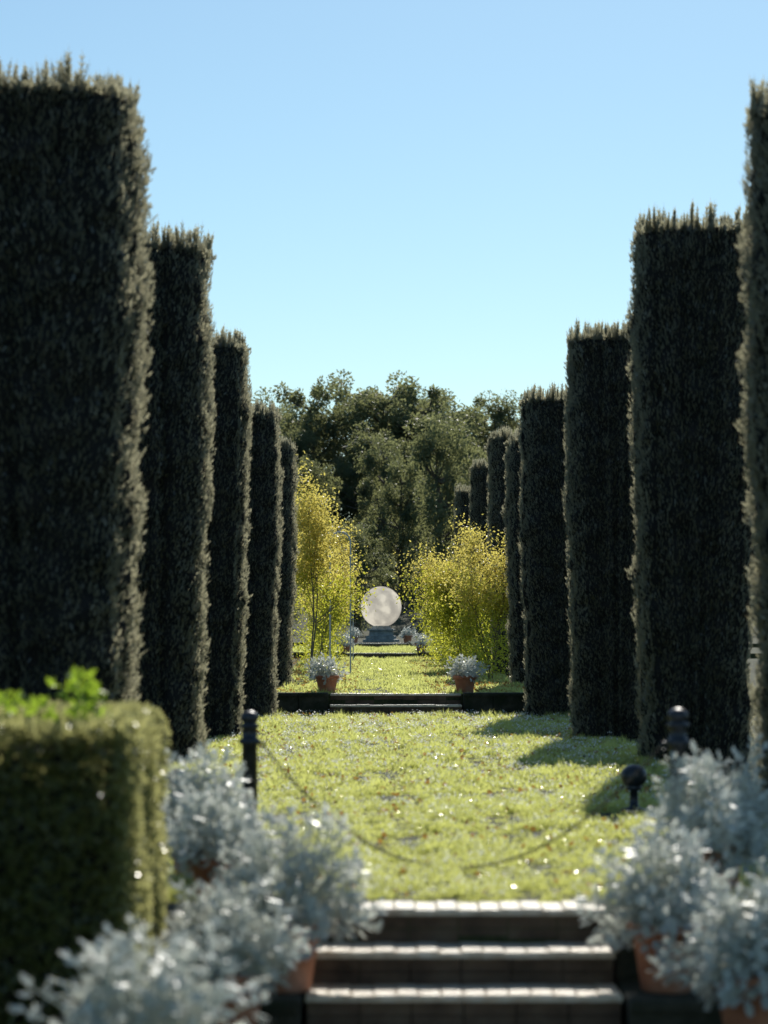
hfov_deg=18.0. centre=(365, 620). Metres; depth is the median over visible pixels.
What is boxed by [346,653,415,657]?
stone steps
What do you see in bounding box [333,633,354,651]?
potted silver plant
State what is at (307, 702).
retaining wall
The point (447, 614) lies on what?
golden tree
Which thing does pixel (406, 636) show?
potted silver plant
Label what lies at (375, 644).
stone steps
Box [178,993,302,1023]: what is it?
retaining wall
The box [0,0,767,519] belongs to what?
sky
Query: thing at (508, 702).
retaining wall
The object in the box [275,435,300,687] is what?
yew tree
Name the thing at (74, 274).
yew tree
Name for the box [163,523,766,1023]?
ground
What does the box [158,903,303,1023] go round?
retaining wall
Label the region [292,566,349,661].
golden tree
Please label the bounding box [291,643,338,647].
retaining wall
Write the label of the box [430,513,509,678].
golden tree
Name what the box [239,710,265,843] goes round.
chain post
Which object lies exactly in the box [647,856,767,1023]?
potted silver plant
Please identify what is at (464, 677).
potted silver plant
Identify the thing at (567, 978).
stone steps
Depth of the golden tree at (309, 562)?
45.82 m
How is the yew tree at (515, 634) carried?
on the ground at (401, 623)
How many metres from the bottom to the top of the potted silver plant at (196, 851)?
0.659 m
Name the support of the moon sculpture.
on the stone plinth
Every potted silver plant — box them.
[8,913,270,1023]
[150,866,310,1023]
[160,740,259,881]
[161,775,281,898]
[209,801,388,993]
[304,652,348,692]
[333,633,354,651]
[346,626,361,642]
[399,625,415,642]
[406,633,432,651]
[444,654,489,692]
[574,804,740,993]
[631,733,767,892]
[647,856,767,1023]
[759,844,767,932]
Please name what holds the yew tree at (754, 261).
on the ground at (401, 623)
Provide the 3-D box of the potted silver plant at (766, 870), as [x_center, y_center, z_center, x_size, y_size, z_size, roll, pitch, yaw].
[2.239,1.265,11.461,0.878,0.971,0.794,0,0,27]
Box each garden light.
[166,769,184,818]
[621,764,646,812]
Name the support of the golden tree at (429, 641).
on the ground at (401, 623)
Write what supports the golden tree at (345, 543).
on the ground at (401, 623)
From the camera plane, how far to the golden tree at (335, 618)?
51.51 m
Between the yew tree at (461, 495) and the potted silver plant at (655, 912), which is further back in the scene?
the yew tree at (461, 495)
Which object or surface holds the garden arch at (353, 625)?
on the ground at (401, 623)
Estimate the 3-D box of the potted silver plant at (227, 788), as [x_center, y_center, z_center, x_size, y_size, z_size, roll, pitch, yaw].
[-0.941,1.045,13.297,0.744,0.790,0.728,0,0,-33]
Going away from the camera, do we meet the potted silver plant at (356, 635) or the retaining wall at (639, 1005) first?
the retaining wall at (639, 1005)
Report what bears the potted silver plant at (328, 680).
on the ground at (401, 623)
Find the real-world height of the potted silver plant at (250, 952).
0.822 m
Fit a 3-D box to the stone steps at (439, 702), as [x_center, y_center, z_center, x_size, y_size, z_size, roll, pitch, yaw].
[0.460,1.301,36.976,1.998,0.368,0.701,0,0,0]
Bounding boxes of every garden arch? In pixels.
[329,531,350,671]
[337,549,353,659]
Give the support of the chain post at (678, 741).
on the ground at (401, 623)
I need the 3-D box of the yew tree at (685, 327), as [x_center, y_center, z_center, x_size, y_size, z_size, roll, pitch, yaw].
[3.347,-1.377,24.610,1.433,5.776,1.419,0,0,0]
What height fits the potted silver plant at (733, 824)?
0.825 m
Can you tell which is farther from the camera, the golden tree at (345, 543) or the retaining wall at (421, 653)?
the retaining wall at (421, 653)
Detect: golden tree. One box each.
[290,529,366,671]
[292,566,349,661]
[293,490,375,658]
[294,450,376,675]
[300,584,358,658]
[382,505,491,670]
[413,550,453,658]
[418,586,453,649]
[420,548,472,664]
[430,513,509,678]
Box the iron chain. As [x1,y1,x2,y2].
[260,742,663,869]
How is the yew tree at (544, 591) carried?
on the ground at (401, 623)
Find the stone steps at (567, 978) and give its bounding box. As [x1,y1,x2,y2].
[306,901,622,1023]
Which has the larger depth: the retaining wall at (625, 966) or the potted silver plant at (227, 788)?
the potted silver plant at (227, 788)
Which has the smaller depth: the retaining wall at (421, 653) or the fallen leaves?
the fallen leaves
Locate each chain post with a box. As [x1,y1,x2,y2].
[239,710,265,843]
[659,708,689,887]
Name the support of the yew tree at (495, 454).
on the ground at (401, 623)
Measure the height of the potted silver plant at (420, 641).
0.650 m
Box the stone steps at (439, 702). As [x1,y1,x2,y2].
[330,693,461,715]
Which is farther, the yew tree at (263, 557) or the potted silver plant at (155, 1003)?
the yew tree at (263, 557)
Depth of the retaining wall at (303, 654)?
71.84 m
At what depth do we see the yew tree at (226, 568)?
29.30 m
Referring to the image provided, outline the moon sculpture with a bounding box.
[361,586,400,625]
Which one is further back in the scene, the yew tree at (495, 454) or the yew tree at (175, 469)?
the yew tree at (495, 454)
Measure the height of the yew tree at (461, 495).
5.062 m
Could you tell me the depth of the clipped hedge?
9.65 m
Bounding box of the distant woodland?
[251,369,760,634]
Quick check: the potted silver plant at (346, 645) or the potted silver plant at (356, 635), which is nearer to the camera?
the potted silver plant at (346, 645)
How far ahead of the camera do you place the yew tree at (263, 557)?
35.12 m
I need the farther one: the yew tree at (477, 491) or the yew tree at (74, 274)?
the yew tree at (477, 491)
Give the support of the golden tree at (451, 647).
on the ground at (401, 623)
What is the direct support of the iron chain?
attached to the chain post at (678, 741)
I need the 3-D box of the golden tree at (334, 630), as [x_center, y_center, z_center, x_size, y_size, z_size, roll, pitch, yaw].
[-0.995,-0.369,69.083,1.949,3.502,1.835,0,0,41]
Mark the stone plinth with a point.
(380, 633)
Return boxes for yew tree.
[0,46,157,705]
[129,217,216,763]
[200,326,254,738]
[240,397,284,717]
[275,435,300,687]
[452,483,471,658]
[468,457,491,667]
[484,424,517,675]
[500,431,526,683]
[516,382,573,716]
[561,318,641,738]
[621,199,756,764]
[733,75,767,818]
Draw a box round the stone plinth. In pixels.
[363,626,398,641]
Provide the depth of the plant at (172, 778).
17.23 m
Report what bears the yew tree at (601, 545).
on the ground at (401, 623)
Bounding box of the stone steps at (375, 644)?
[352,643,406,645]
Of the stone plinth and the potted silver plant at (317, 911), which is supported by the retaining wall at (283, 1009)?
the potted silver plant at (317, 911)
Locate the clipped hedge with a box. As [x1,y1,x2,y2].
[0,665,173,1023]
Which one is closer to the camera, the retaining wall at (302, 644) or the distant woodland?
the retaining wall at (302, 644)
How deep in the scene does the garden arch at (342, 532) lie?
49.49 m
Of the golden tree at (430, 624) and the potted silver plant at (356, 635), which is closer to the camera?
the golden tree at (430, 624)
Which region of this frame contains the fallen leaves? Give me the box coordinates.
[168,657,762,899]
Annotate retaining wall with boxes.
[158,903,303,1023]
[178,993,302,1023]
[275,692,327,714]
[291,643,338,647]
[292,652,344,658]
[417,652,442,656]
[463,692,759,714]
[611,907,764,985]
[616,979,722,1023]
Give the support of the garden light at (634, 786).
on the ground at (401, 623)

